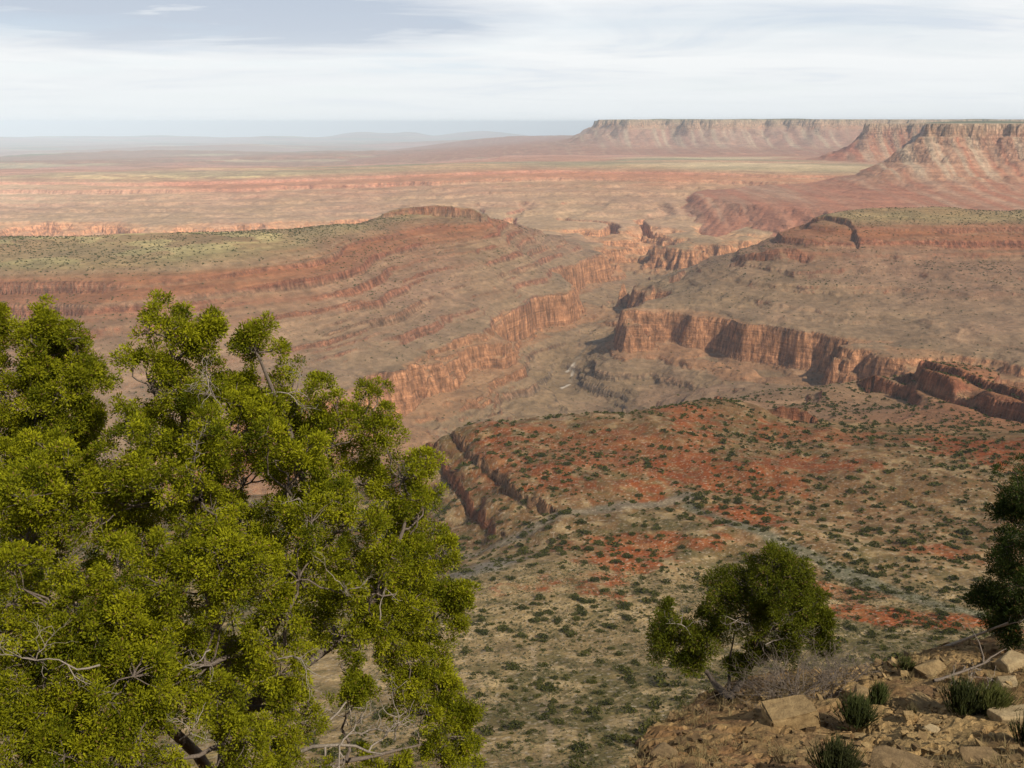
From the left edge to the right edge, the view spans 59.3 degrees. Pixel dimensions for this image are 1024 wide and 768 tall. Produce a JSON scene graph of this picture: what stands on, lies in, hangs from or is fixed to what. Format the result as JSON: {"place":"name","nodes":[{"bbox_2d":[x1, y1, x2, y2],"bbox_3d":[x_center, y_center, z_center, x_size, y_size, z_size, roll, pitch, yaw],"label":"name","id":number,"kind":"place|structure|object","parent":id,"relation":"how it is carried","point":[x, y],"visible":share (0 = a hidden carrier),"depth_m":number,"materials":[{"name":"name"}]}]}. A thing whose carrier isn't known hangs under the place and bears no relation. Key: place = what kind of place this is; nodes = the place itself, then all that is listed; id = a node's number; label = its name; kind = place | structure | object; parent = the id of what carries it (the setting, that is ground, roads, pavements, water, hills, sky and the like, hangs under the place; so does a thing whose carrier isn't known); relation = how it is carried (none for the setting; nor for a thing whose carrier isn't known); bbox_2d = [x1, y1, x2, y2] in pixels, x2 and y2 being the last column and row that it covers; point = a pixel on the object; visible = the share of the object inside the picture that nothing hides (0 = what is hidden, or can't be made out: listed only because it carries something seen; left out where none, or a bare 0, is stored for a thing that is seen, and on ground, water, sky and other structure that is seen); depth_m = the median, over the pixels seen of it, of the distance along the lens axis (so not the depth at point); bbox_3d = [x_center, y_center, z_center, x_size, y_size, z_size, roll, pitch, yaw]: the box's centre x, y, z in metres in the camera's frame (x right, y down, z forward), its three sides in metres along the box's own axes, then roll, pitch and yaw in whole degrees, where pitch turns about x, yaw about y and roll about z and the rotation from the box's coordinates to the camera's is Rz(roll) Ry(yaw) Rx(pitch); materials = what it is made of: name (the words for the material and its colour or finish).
{"place":"outdoors","nodes":[
{"label":"outdoors","id":0,"kind":"place"},
{"bbox_2d":[0,131,560,145],"bbox_3d":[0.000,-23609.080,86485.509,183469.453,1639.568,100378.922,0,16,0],"label":"hills","id":1,"kind":"structure","parent":0,"point":[343,137],"depth_m":59202.88,"materials":[{"name":"stone"}]},
{"bbox_2d":[0,205,602,476],"bbox_3d":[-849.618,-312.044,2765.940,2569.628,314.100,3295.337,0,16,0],"label":"butte","id":2,"kind":"object","parent":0,"point":[257,286],"visible":0.72,"depth_m":2457.10,"materials":[{"name":"stone"}]},
{"bbox_2d":[0,140,822,170],"bbox_3d":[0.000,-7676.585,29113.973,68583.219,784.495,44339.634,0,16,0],"label":"distant plain","id":3,"kind":"structure","parent":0,"point":[112,156],"depth_m":16011.90,"materials":[{"name":"soil"}]},
{"bbox_2d":[0,157,877,238],"bbox_3d":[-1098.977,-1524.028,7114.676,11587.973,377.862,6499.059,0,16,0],"label":"plateau","id":4,"kind":"structure","parent":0,"point":[632,196],"depth_m":6525.54,"materials":[{"name":"stone"}]},
{"bbox_2d":[0,395,1023,767],"bbox_3d":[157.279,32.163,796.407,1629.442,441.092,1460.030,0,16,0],"label":"hillside","id":5,"kind":"structure","parent":0,"point":[480,509],"depth_m":800.70,"materials":[{"name":"soil"}]},
{"bbox_2d":[478,628,489,635],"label":"shrub","id":6,"kind":"object","parent":5,"relation":"on","point":[485,632],"visible":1,"depth_m":555.72,"materials":[{"name":"green plant"}]},
{"bbox_2d":[0,362,1023,767],"bbox_3d":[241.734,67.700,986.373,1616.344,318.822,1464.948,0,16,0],"label":"scrub","id":7,"kind":"object","parent":5,"relation":"on","point":[486,730],"visible":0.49,"depth_m":836.07,"materials":[{"name":"green plant"}]},
{"bbox_2d":[504,662,519,671],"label":"shrub","id":8,"kind":"object","parent":5,"relation":"on","point":[514,666],"visible":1,"depth_m":475.53,"materials":[{"name":"green plant"}]},
{"bbox_2d":[506,719,523,730],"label":"shrub","id":9,"kind":"object","parent":5,"relation":"on","point":[514,723],"visible":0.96,"depth_m":367.71,"materials":[{"name":"green plant"}]},
{"bbox_2d":[517,632,528,637],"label":"shrub","id":10,"kind":"object","parent":5,"relation":"on","point":[522,634],"visible":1,"depth_m":546.20,"materials":[{"name":"green plant"}]},
{"bbox_2d":[524,756,533,761],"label":"shrub","id":11,"kind":"object","parent":5,"relation":"on","point":[527,758],"visible":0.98,"depth_m":318.98,"materials":[{"name":"green plant"}]},
{"bbox_2d":[532,680,542,685],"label":"shrub","id":12,"kind":"object","parent":5,"relation":"on","point":[537,682],"visible":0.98,"depth_m":446.41,"materials":[{"name":"green plant"}]},
{"bbox_2d":[536,662,548,666],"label":"shrub","id":13,"kind":"object","parent":5,"relation":"on","point":[543,664],"visible":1,"depth_m":480.82,"materials":[{"name":"green plant"}]},
{"bbox_2d":[538,713,549,720],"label":"shrub","id":14,"kind":"object","parent":5,"relation":"on","point":[543,716],"visible":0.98,"depth_m":381.50,"materials":[{"name":"green plant"}]},
{"bbox_2d":[537,633,550,638],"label":"shrub","id":15,"kind":"object","parent":5,"relation":"on","point":[543,635],"visible":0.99,"depth_m":543.26,"materials":[{"name":"green plant"}]},
{"bbox_2d":[542,685,555,691],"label":"shrub","id":16,"kind":"object","parent":5,"relation":"on","point":[544,688],"visible":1,"depth_m":436.77,"materials":[{"name":"green plant"}]},
{"bbox_2d":[542,682,556,690],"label":"shrub","id":17,"kind":"object","parent":5,"relation":"on","point":[550,685],"visible":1,"depth_m":439.00,"materials":[{"name":"green plant"}]},
{"bbox_2d":[544,707,557,713],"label":"shrub","id":18,"kind":"object","parent":5,"relation":"on","point":[551,710],"visible":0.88,"depth_m":395.88,"materials":[{"name":"green plant"}]},
{"bbox_2d":[553,617,562,623],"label":"shrub","id":19,"kind":"object","parent":5,"relation":"on","point":[558,620],"visible":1,"depth_m":571.34,"materials":[{"name":"green plant"}]},
{"bbox_2d":[551,717,566,724],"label":"shrub","id":20,"kind":"object","parent":5,"relation":"on","point":[558,720],"visible":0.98,"depth_m":373.07,"materials":[{"name":"green plant"}]},
{"bbox_2d":[560,627,570,632],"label":"shrub","id":21,"kind":"object","parent":5,"relation":"on","point":[567,629],"visible":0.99,"depth_m":553.06,"materials":[{"name":"green plant"}]},
{"bbox_2d":[571,740,587,752],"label":"shrub","id":22,"kind":"object","parent":5,"relation":"on","point":[577,748],"visible":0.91,"depth_m":333.91,"materials":[{"name":"green plant"}]},
{"bbox_2d":[578,650,590,656],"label":"shrub","id":23,"kind":"object","parent":5,"relation":"on","point":[584,653],"visible":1,"depth_m":504.61,"materials":[{"name":"green plant"}]},
{"bbox_2d":[587,598,597,603],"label":"shrub","id":24,"kind":"object","parent":5,"relation":"on","point":[592,600],"visible":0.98,"depth_m":607.06,"materials":[{"name":"green plant"}]},
{"bbox_2d":[584,706,602,714],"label":"shrub","id":25,"kind":"object","parent":5,"relation":"on","point":[595,710],"visible":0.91,"depth_m":388.27,"materials":[{"name":"green plant"}]},
{"bbox_2d":[589,576,599,581],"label":"shrub","id":26,"kind":"object","parent":5,"relation":"on","point":[594,579],"visible":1,"depth_m":655.94,"materials":[{"name":"green plant"}]},
{"bbox_2d":[592,714,602,720],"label":"shrub","id":27,"kind":"object","parent":5,"relation":"on","point":[597,718],"visible":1,"depth_m":378.94,"materials":[{"name":"green plant"}]},
{"bbox_2d":[602,698,613,705],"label":"shrub","id":28,"kind":"object","parent":5,"relation":"on","point":[607,701],"visible":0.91,"depth_m":407.95,"materials":[{"name":"green plant"}]},
{"bbox_2d":[608,623,619,629],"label":"shrub","id":29,"kind":"object","parent":5,"relation":"on","point":[614,626],"visible":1,"depth_m":557.72,"materials":[{"name":"green plant"}]},
{"bbox_2d":[609,733,618,739],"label":"shrub","id":30,"kind":"object","parent":5,"relation":"on","point":[613,736],"visible":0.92,"depth_m":350.06,"materials":[{"name":"green plant"}]},
{"bbox_2d":[609,559,621,563],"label":"shrub","id":31,"kind":"object","parent":5,"relation":"on","point":[616,560],"visible":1,"depth_m":708.46,"materials":[{"name":"green plant"}]},
{"bbox_2d":[612,663,625,671],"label":"shrub","id":32,"kind":"object","parent":5,"relation":"on","point":[620,667],"visible":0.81,"depth_m":470.37,"materials":[{"name":"green plant"}]},
{"bbox_2d":[616,734,631,742],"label":"shrub","id":33,"kind":"object","parent":5,"relation":"on","point":[623,737],"visible":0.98,"depth_m":345.59,"materials":[{"name":"green plant"}]},
{"bbox_2d":[621,666,633,674],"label":"shrub","id":34,"kind":"object","parent":5,"relation":"on","point":[625,671],"visible":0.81,"depth_m":461.91,"materials":[{"name":"green plant"}]},
{"bbox_2d":[618,704,637,713],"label":"shrub","id":35,"kind":"object","parent":5,"relation":"on","point":[631,709],"visible":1,"depth_m":387.96,"materials":[{"name":"green plant"}]},
{"bbox_2d":[621,673,634,680],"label":"shrub","id":36,"kind":"object","parent":5,"relation":"on","point":[628,677],"visible":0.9,"depth_m":450.44,"materials":[{"name":"green plant"}]},
{"bbox_2d":[624,614,632,621],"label":"shrub","id":37,"kind":"object","parent":5,"relation":"on","point":[627,617],"visible":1,"depth_m":570.27,"materials":[{"name":"green plant"}]},
{"bbox_2d":[342,561,1023,767],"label":"grass tufts","id":38,"kind":"object","parent":5,"relation":"on","point":[641,693],"visible":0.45,"depth_m":498.06,"materials":[{"name":"green plant"}]},
{"bbox_2d":[751,495,761,500],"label":"shrub","id":39,"kind":"object","parent":5,"relation":"on","point":[754,497],"visible":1,"depth_m":880.96,"materials":[{"name":"green plant"}]},
{"bbox_2d":[843,552,851,558],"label":"shrub","id":40,"kind":"object","parent":5,"relation":"on","point":[848,555],"visible":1,"depth_m":706.27,"materials":[{"name":"green plant"}]},
{"bbox_2d":[846,624,856,629],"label":"shrub","id":41,"kind":"object","parent":5,"relation":"on","point":[851,627],"visible":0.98,"depth_m":534.12,"materials":[{"name":"green plant"}]},
{"bbox_2d":[846,488,856,493],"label":"shrub","id":42,"kind":"object","parent":5,"relation":"on","point":[850,490],"visible":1,"depth_m":896.40,"materials":[{"name":"green plant"}]},
{"bbox_2d":[850,560,860,564],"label":"shrub","id":43,"kind":"object","parent":5,"relation":"on","point":[854,562],"visible":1,"depth_m":690.53,"materials":[{"name":"green plant"}]},
{"bbox_2d":[857,568,869,574],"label":"shrub","id":44,"kind":"object","parent":5,"relation":"on","point":[863,572],"visible":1,"depth_m":669.29,"materials":[{"name":"green plant"}]},
{"bbox_2d":[878,564,886,570],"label":"shrub","id":45,"kind":"object","parent":5,"relation":"on","point":[880,567],"visible":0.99,"depth_m":677.96,"materials":[{"name":"green plant"}]},
{"bbox_2d":[885,633,897,638],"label":"shrub","id":46,"kind":"object","parent":5,"relation":"on","point":[892,635],"visible":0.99,"depth_m":512.02,"materials":[{"name":"green plant"}]},
{"bbox_2d":[887,626,896,632],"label":"shrub","id":47,"kind":"object","parent":5,"relation":"on","point":[891,629],"visible":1,"depth_m":528.28,"materials":[{"name":"green plant"}]},
{"bbox_2d":[891,613,901,617],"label":"shrub","id":48,"kind":"object","parent":5,"relation":"on","point":[893,615],"visible":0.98,"depth_m":562.61,"materials":[{"name":"green plant"}]},
{"bbox_2d":[907,540,917,544],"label":"shrub","id":49,"kind":"object","parent":5,"relation":"on","point":[910,543],"visible":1,"depth_m":730.06,"materials":[{"name":"green plant"}]},
{"bbox_2d":[909,556,919,562],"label":"shrub","id":50,"kind":"object","parent":5,"relation":"on","point":[913,559],"visible":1,"depth_m":688.81,"materials":[{"name":"green plant"}]},
{"bbox_2d":[935,610,949,615],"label":"shrub","id":51,"kind":"object","parent":5,"relation":"on","point":[941,612],"visible":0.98,"depth_m":556.96,"materials":[{"name":"green plant"}]},
{"bbox_2d":[937,588,949,592],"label":"shrub","id":52,"kind":"object","parent":5,"relation":"on","point":[943,591],"visible":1,"depth_m":613.83,"materials":[{"name":"green plant"}]},
{"bbox_2d":[941,627,956,634],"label":"shrub","id":53,"kind":"object","parent":5,"relation":"on","point":[948,630],"visible":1,"depth_m":517.71,"materials":[{"name":"green plant"}]},
{"bbox_2d":[948,575,958,580],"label":"shrub","id":54,"kind":"object","parent":5,"relation":"on","point":[954,577],"visible":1,"depth_m":647.02,"materials":[{"name":"green plant"}]},
{"bbox_2d":[951,621,962,627],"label":"shrub","id":55,"kind":"object","parent":5,"relation":"on","point":[957,624],"visible":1,"depth_m":534.55,"materials":[{"name":"green plant"}]},
{"bbox_2d":[953,597,961,603],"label":"shrub","id":56,"kind":"object","parent":5,"relation":"on","point":[956,599],"visible":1,"depth_m":593.65,"materials":[{"name":"green plant"}]},
{"bbox_2d":[957,585,968,590],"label":"shrub","id":57,"kind":"object","parent":5,"relation":"on","point":[959,587],"visible":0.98,"depth_m":618.98,"materials":[{"name":"green plant"}]},
{"bbox_2d":[961,535,973,539],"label":"shrub","id":58,"kind":"object","parent":5,"relation":"on","point":[966,537],"visible":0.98,"depth_m":748.30,"materials":[{"name":"green plant"}]},
{"bbox_2d":[962,530,973,534],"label":"shrub","id":59,"kind":"object","parent":5,"relation":"on","point":[967,531],"visible":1,"depth_m":760.66,"materials":[{"name":"green plant"}]},
{"bbox_2d":[962,553,974,559],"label":"shrub","id":60,"kind":"object","parent":5,"relation":"on","point":[967,556],"visible":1,"depth_m":692.91,"materials":[{"name":"green plant"}]},
{"bbox_2d":[975,612,988,618],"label":"shrub","id":61,"kind":"object","parent":5,"relation":"on","point":[980,614],"visible":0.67,"depth_m":548.08,"materials":[{"name":"green plant"}]},
{"bbox_2d":[0,220,1023,577],"bbox_3d":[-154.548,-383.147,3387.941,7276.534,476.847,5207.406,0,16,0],"label":"canyon","id":62,"kind":"structure","parent":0,"point":[506,370],"depth_m":2694.22,"materials":[{"name":"stone"}]},
{"bbox_2d":[0,205,1023,479],"bbox_3d":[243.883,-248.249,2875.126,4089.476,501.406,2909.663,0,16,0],"label":"scrub","id":63,"kind":"object","parent":62,"relation":"on","point":[48,257],"visible":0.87,"depth_m":2735.44,"materials":[{"name":"green plant"}]},
{"bbox_2d":[0,0,1023,136],"label":"sky","id":64,"kind":"structure","parent":0,"point":[210,68],"materials":[{"name":"white"}]},
{"bbox_2d":[343,119,1023,163],"bbox_3d":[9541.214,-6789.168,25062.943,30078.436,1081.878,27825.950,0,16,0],"label":"mesa","id":65,"kind":"structure","parent":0,"point":[687,136],"depth_m":13223.04,"materials":[{"name":"stone"}]},
{"bbox_2d":[623,634,1023,767],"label":"ground","id":66,"kind":"structure","parent":0,"point":[720,724],"depth_m":15.80,"materials":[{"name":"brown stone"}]},
{"bbox_2d":[0,294,124,763],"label":"juniper tree","id":67,"kind":"object","parent":66,"relation":"on","point":[53,345],"visible":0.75,"depth_m":10.85,"materials":[{"name":"green plant"}]},
{"bbox_2d":[0,289,487,767],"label":"juniper tree","id":68,"kind":"object","parent":66,"relation":"on","point":[107,649],"visible":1,"depth_m":9.72,"materials":[{"name":"green plant"}]},
{"bbox_2d":[649,742,677,758],"bbox_3d":[2.424,5.899,14.277,0.399,0.287,0.432,9,20,25],"label":"boulder","id":69,"kind":"object","parent":66,"relation":"on","point":[661,747],"visible":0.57,"depth_m":14.20,"materials":[{"name":"brown stone"}]},
{"bbox_2d":[645,538,841,700],"bbox_3d":[5.006,5.122,19.357,4.239,3.963,2.593,0,16,0],"label":"pinyon tree","id":70,"kind":"object","parent":66,"relation":"on","point":[785,598],"visible":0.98,"depth_m":19.14,"materials":[{"name":"green plant"}]},
{"bbox_2d":[693,626,880,713],"bbox_3d":[5.417,6.144,18.264,4.265,2.339,3.273,-12,20,-35],"label":"dead bush","id":71,"kind":"object","parent":66,"relation":"on","point":[771,691],"visible":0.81,"depth_m":18.36,"materials":[{"name":"grey plant"}]},
{"bbox_2d":[760,695,820,729],"bbox_3d":[5.045,6.097,16.302,0.942,0.640,0.652,-8,14,-5],"label":"boulder","id":72,"kind":"object","parent":66,"relation":"on","point":[798,712],"visible":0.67,"depth_m":16.07,"materials":[{"name":"beige stone"}]},
{"bbox_2d":[628,633,1023,767],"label":"rubble","id":73,"kind":"object","parent":66,"relation":"on","point":[1018,750],"visible":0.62,"depth_m":15.42,"materials":[{"name":"brown stone"}]},
{"bbox_2d":[804,731,868,767],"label":"stem shrub","id":74,"kind":"object","parent":66,"relation":"on","point":[837,756],"visible":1,"depth_m":11.86,"materials":[{"name":"green plant"}]},
{"bbox_2d":[785,635,901,697],"bbox_3d":[6.761,5.874,18.658,2.408,1.341,1.942,9,18,28],"label":"dead bush","id":75,"kind":"object","parent":66,"relation":"on","point":[839,670],"visible":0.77,"depth_m":18.75,"materials":[{"name":"plant"}]},
{"bbox_2d":[827,689,884,730],"bbox_3d":[5.984,5.716,15.726,0.943,0.575,0.869,-6,17,-20],"label":"stem shrub","id":76,"kind":"object","parent":66,"relation":"on","point":[856,712],"visible":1,"depth_m":15.68,"materials":[{"name":"green plant"}]},
{"bbox_2d":[853,684,870,697],"bbox_3d":[6.791,6.032,17.476,0.336,0.230,0.406,3,16,39],"label":"boulder","id":77,"kind":"object","parent":66,"relation":"on","point":[859,687],"visible":0.37,"depth_m":17.44,"materials":[{"name":"beige stone"}]},
{"bbox_2d":[867,679,893,704],"bbox_3d":[6.823,5.726,16.690,0.444,0.536,0.545,9,19,29],"label":"stem shrub","id":78,"kind":"object","parent":66,"relation":"on","point":[878,692],"visible":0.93,"depth_m":16.59,"materials":[{"name":"green plant"}]},
{"bbox_2d":[870,745,933,767],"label":"boulder","id":79,"kind":"object","parent":66,"relation":"on","point":[883,756],"visible":0.88,"depth_m":13.02,"materials":[{"name":"brown stone"}]},
{"bbox_2d":[893,653,918,671],"bbox_3d":[8.109,5.780,18.636,0.515,0.288,0.437,0,16,0],"label":"stem shrub","id":80,"kind":"object","parent":66,"relation":"on","point":[908,664],"visible":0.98,"depth_m":18.60,"materials":[{"name":"green plant"}]},
{"bbox_2d":[904,701,920,716],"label":"stem shrub","id":81,"kind":"object","parent":66,"relation":"on","point":[914,708],"visible":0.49,"depth_m":15.59,"materials":[{"name":"green plant"}]},
{"bbox_2d":[905,691,943,709],"bbox_3d":[7.439,5.800,16.216,0.477,0.152,0.587,-14,27,-20],"label":"boulder","id":82,"kind":"object","parent":66,"relation":"on","point":[921,700],"visible":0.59,"depth_m":16.24,"materials":[{"name":"beige stone"}]},
{"bbox_2d":[914,659,946,676],"bbox_3d":[8.520,5.793,18.313,0.574,0.187,0.428,-19,32,-30],"label":"boulder","id":83,"kind":"object","parent":66,"relation":"on","point":[929,667],"visible":0.74,"depth_m":18.25,"materials":[{"name":"beige stone"}]},
{"bbox_2d":[922,723,939,732],"bbox_3d":[6.869,5.727,14.768,0.329,0.184,0.280,-1,14,-24],"label":"boulder","id":84,"kind":"object","parent":66,"relation":"on","point":[931,727],"visible":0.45,"depth_m":14.75,"materials":[{"name":"stone"}]},
{"bbox_2d":[939,672,986,715],"bbox_3d":[7.793,5.403,15.513,0.806,0.685,1.034,0,16,0],"label":"stem shrub","id":85,"kind":"object","parent":66,"relation":"on","point":[964,697],"visible":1,"depth_m":15.43,"materials":[{"name":"green plant"}]},
{"bbox_2d":[933,625,1005,682],"bbox_3d":[8.940,5.450,17.983,1.834,0.819,0.768,-5,17,-17],"label":"fallen branch","id":86,"kind":"object","parent":66,"relation":"on","point":[958,672],"visible":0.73,"depth_m":17.78,"materials":[{"name":"grey wood"}]},
{"bbox_2d":[950,658,995,687],"bbox_3d":[8.500,5.491,16.575,0.922,0.671,0.969,0,16,0],"label":"dead bush","id":87,"kind":"object","parent":66,"relation":"on","point":[974,668],"visible":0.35,"depth_m":16.82,"materials":[{"name":"plant"}]},
{"bbox_2d":[958,746,1001,762],"bbox_3d":[6.887,5.478,13.105,0.683,0.154,0.481,6,18,-8],"label":"boulder","id":88,"kind":"object","parent":66,"relation":"on","point":[977,753],"visible":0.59,"depth_m":13.13,"materials":[{"name":"brown stone"}]},
{"bbox_2d":[943,615,1023,645],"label":"fallen branch","id":89,"kind":"object","parent":66,"relation":"on","point":[972,636],"visible":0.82,"depth_m":18.61,"materials":[{"name":"grey wood"}]},
{"bbox_2d":[961,453,1023,650],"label":"juniper tree","id":90,"kind":"object","parent":66,"relation":"on","point":[987,595],"visible":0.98,"depth_m":18.13,"materials":[{"name":"green plant"}]},
{"bbox_2d":[977,680,1022,717],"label":"stem shrub","id":91,"kind":"object","parent":66,"relation":"on","point":[996,696],"visible":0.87,"depth_m":15.28,"materials":[{"name":"green plant"}]},
{"bbox_2d":[987,704,1023,724],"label":"boulder","id":92,"kind":"object","parent":66,"relation":"on","point":[1005,715],"visible":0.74,"depth_m":14.96,"materials":[{"name":"stone"}]},
{"bbox_2d":[996,675,1018,689],"bbox_3d":[9.186,5.579,16.686,0.367,0.282,0.443,7,20,20],"label":"boulder","id":93,"kind":"object","parent":66,"relation":"on","point":[1011,678],"visible":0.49,"depth_m":16.62,"materials":[{"name":"stone"}]},
{"bbox_2d":[995,648,1023,672],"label":"boulder","id":94,"kind":"object","parent":66,"relation":"on","point":[1012,659],"visible":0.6,"depth_m":17.55,"materials":[{"name":"stone"}]},
{"bbox_2d":[1007,711,1023,745],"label":"stem shrub","id":95,"kind":"object","parent":66,"relation":"on","point":[1020,731],"visible":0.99,"depth_m":13.75,"materials":[{"name":"green plant"}]},
{"bbox_2d":[624,207,1023,366],"bbox_3d":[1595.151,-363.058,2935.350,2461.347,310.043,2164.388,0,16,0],"label":"ridge","id":96,"kind":"structure","parent":0,"point":[950,324],"depth_m":3019.52,"materials":[{"name":"stone"}]},
{"bbox_2d":[680,119,1023,236],"bbox_3d":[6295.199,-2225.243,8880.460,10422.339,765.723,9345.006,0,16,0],"label":"mesa","id":97,"kind":"structure","parent":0,"point":[976,164],"depth_m":5702.39,"materials":[{"name":"stone"}]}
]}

